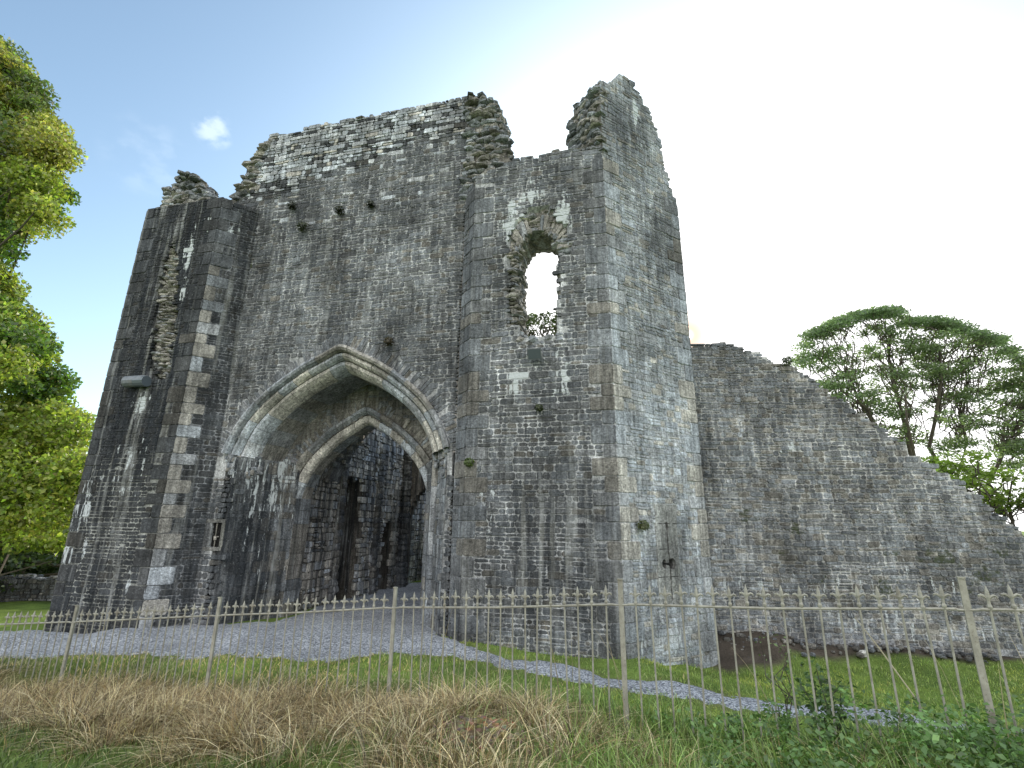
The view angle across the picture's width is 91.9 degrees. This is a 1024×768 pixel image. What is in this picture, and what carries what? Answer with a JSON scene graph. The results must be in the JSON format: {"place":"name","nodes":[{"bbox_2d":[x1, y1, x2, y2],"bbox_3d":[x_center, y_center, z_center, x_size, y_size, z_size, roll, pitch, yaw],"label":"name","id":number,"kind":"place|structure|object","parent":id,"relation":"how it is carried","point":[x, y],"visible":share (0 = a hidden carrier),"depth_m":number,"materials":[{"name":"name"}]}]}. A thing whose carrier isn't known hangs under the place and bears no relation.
{"place":"outdoors","nodes":[
{"label":"outdoors","id":0,"kind":"place"},
{"bbox_2d":[392,715,561,764],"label":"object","id":1,"kind":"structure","parent":0,"point":[482,719],"depth_m":3.85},
{"bbox_2d":[0,651,1012,767],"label":"dead grass","id":2,"kind":"structure","parent":0,"point":[237,720],"depth_m":4.45,"materials":[{"name":"beige plant"}]},
{"bbox_2d":[0,531,1023,767],"bbox_3d":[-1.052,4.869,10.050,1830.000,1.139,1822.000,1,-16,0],"label":"ground","id":3,"kind":"structure","parent":0,"point":[727,657],"depth_m":7.13,"materials":[{"name":"green plant"}]},
{"bbox_2d":[0,573,56,601],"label":"boundary wall","id":4,"kind":"structure","parent":3,"relation":"on","point":[33,587],"depth_m":14.89,"materials":[{"name":"stone"}]},
{"bbox_2d":[0,547,62,592],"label":"hedge","id":5,"kind":"object","parent":3,"relation":"on","point":[10,565],"visible":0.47,"depth_m":15.92,"materials":[{"name":"green plant"}]},
{"bbox_2d":[3,556,60,576],"bbox_3d":[-15.868,6.319,16.012,12.552,1.453,0.319,0,-16,2],"label":"rail fence","id":6,"kind":"object","parent":3,"relation":"on","point":[45,575],"visible":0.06,"depth_m":16.02,"materials":[{"name":"brown wood"}]},
{"bbox_2d":[0,33,96,575],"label":"broadleaf tree","id":7,"kind":"object","parent":3,"relation":"on","point":[44,448],"visible":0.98,"depth_m":14.64,"materials":[{"name":"green plant"}]},
{"bbox_2d":[44,74,719,668],"bbox_3d":[-2.378,0.329,15.373,14.152,13.507,11.377,-3,-16,12],"label":"ruined gatehouse","id":8,"kind":"object","parent":3,"relation":"on","point":[286,424],"visible":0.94,"depth_m":10.20,"materials":[{"name":"stone"}]},
{"bbox_2d":[121,375,151,386],"bbox_3d":[-8.126,-0.052,10.695,0.612,0.260,0.264,-3,-16,13],"label":"floodlight","id":9,"kind":"object","parent":8,"relation":"attached to","point":[137,381],"visible":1,"depth_m":10.60,"materials":[{"name":"grey metal"}]},
{"bbox_2d":[202,519,225,550],"bbox_3d":[-5.987,3.096,10.170,0.517,0.610,0.400,-4,-16,15],"label":"slot window","id":10,"kind":"structure","parent":8,"relation":"in","point":[219,524],"depth_m":10.01,"materials":[{"name":"stone"}]},
{"bbox_2d":[287,200,297,210],"bbox_3d":[-5.241,-4.254,11.786,0.252,0.226,0.252,1,-16,0],"label":"wall plant","id":11,"kind":"object","parent":8,"relation":"attached to","point":[291,204],"depth_m":11.77,"materials":[{"name":"green plant"}]},
{"bbox_2d":[295,220,309,231],"bbox_3d":[-4.882,-3.679,11.509,0.308,0.273,0.300,-11,-20,36],"label":"wall plant","id":12,"kind":"object","parent":8,"relation":"attached to","point":[302,226],"depth_m":11.48,"materials":[{"name":"green plant"}]},
{"bbox_2d":[334,206,344,215],"bbox_3d":[-3.984,-4.025,11.437,0.257,0.226,0.249,1,-16,0],"label":"wall plant","id":13,"kind":"object","parent":8,"relation":"attached to","point":[338,209],"depth_m":11.44,"materials":[{"name":"green plant"}]},
{"bbox_2d":[366,200,374,207],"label":"wall plant","id":14,"kind":"object","parent":8,"relation":"attached to","point":[370,203],"depth_m":11.25,"materials":[{"name":"green plant"}]},
{"bbox_2d":[383,336,393,345],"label":"wall plant","id":15,"kind":"object","parent":8,"relation":"attached to","point":[387,340],"depth_m":10.17,"materials":[{"name":"green plant"}]},
{"bbox_2d":[464,458,474,466],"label":"wall plant","id":16,"kind":"object","parent":8,"relation":"attached to","point":[468,462],"depth_m":8.72,"materials":[{"name":"green plant"}]},
{"bbox_2d":[526,348,544,359],"bbox_3d":[0.418,-0.554,8.970,0.315,0.252,0.251,-3,-16,13],"label":"floodlight","id":17,"kind":"object","parent":8,"relation":"attached to","point":[533,354],"visible":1,"depth_m":8.88,"materials":[{"name":"grey metal"}]},
{"bbox_2d":[534,404,542,411],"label":"wall plant","id":18,"kind":"object","parent":8,"relation":"attached to","point":[538,407],"depth_m":8.70,"materials":[{"name":"green plant"}]},
{"bbox_2d":[636,519,650,531],"bbox_3d":[2.148,2.325,8.125,0.232,0.199,0.233,1,-16,0],"label":"wall plant","id":19,"kind":"object","parent":8,"relation":"attached to","point":[643,525],"depth_m":8.07,"materials":[{"name":"green plant"}]},
{"bbox_2d":[0,576,1023,763],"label":"iron railing","id":20,"kind":"object","parent":3,"relation":"on","point":[967,609],"visible":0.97,"depth_m":4.76,"materials":[{"name":"metal"}]},
{"bbox_2d":[526,307,557,336],"bbox_3d":[1.431,2.366,22.706,5.590,12.367,3.246,1,-16,0],"label":"slender tree","id":21,"kind":"object","parent":3,"relation":"on","point":[541,327],"visible":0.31,"depth_m":23.90,"materials":[{"name":"green plant"}]},
{"bbox_2d":[755,635,801,732],"bbox_3d":[2.373,2.715,4.431,0.312,0.915,0.407,13,-20,-38],"label":"leafy weed","id":22,"kind":"object","parent":3,"relation":"on","point":[791,700],"visible":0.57,"depth_m":4.40,"materials":[{"name":"green plant"}]},
{"bbox_2d":[778,656,864,749],"bbox_3d":[2.554,2.687,4.068,0.494,0.781,0.642,1,-16,0],"label":"leafy weed","id":23,"kind":"object","parent":3,"relation":"on","point":[819,699],"visible":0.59,"depth_m":4.04,"materials":[{"name":"green plant"}]},
{"bbox_2d":[646,685,1023,767],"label":"undergrowth","id":24,"kind":"object","parent":3,"relation":"on","point":[981,739],"visible":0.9,"depth_m":3.39,"materials":[{"name":"green plant"}]},
{"bbox_2d":[691,342,1023,657],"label":"curtain wall","id":25,"kind":"structure","parent":3,"relation":"on","point":[810,485],"depth_m":9.84,"materials":[{"name":"stone"}]},
{"bbox_2d":[780,355,792,365],"bbox_3d":[5.945,-0.504,10.714,0.249,0.233,0.245,1,-16,0],"label":"wall plant","id":26,"kind":"object","parent":25,"relation":"attached to","point":[787,361],"depth_m":10.69,"materials":[{"name":"green plant"}]},
{"bbox_2d":[717,630,999,665],"bbox_3d":[6.243,4.734,8.867,5.122,0.374,1.122,1,-16,0],"label":"rubble","id":27,"kind":"object","parent":3,"relation":"on","point":[993,655],"visible":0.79,"depth_m":8.97,"materials":[{"name":"stone"}]},
{"bbox_2d":[855,617,934,730],"bbox_3d":[3.012,2.317,3.850,0.462,0.897,0.015,-5,-17,19],"label":"dry stalk","id":28,"kind":"object","parent":3,"relation":"on","point":[892,665],"visible":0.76,"depth_m":3.88,"materials":[{"name":"plant"}]},
{"bbox_2d":[789,304,1023,487],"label":"sycamore tree","id":29,"kind":"object","parent":3,"relation":"on","point":[941,372],"visible":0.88,"depth_m":28.10,"materials":[{"name":"green plant"}]},
{"bbox_2d":[921,449,1023,536],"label":"young tree","id":30,"kind":"object","parent":3,"relation":"on","point":[1000,503],"visible":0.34,"depth_m":17.92,"materials":[{"name":"green plant"}]},
{"bbox_2d":[0,582,1023,732],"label":"gravel path","id":31,"kind":"structure","parent":0,"point":[681,690],"depth_m":8.34,"materials":[{"name":"grey gravel"}]},
{"bbox_2d":[0,651,1023,767],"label":"bank grass","id":32,"kind":"structure","parent":0,"point":[678,758],"depth_m":3.86,"materials":[{"name":"green plant"}]},
{"bbox_2d":[0,0,1023,530],"label":"sky","id":33,"kind":"structure","parent":0,"point":[823,160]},
{"bbox_2d":[57,603,1023,766],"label":"seeding grass","id":34,"kind":"structure","parent":0,"point":[481,671],"depth_m":5.30,"materials":[{"name":"beige plant"}]}
]}

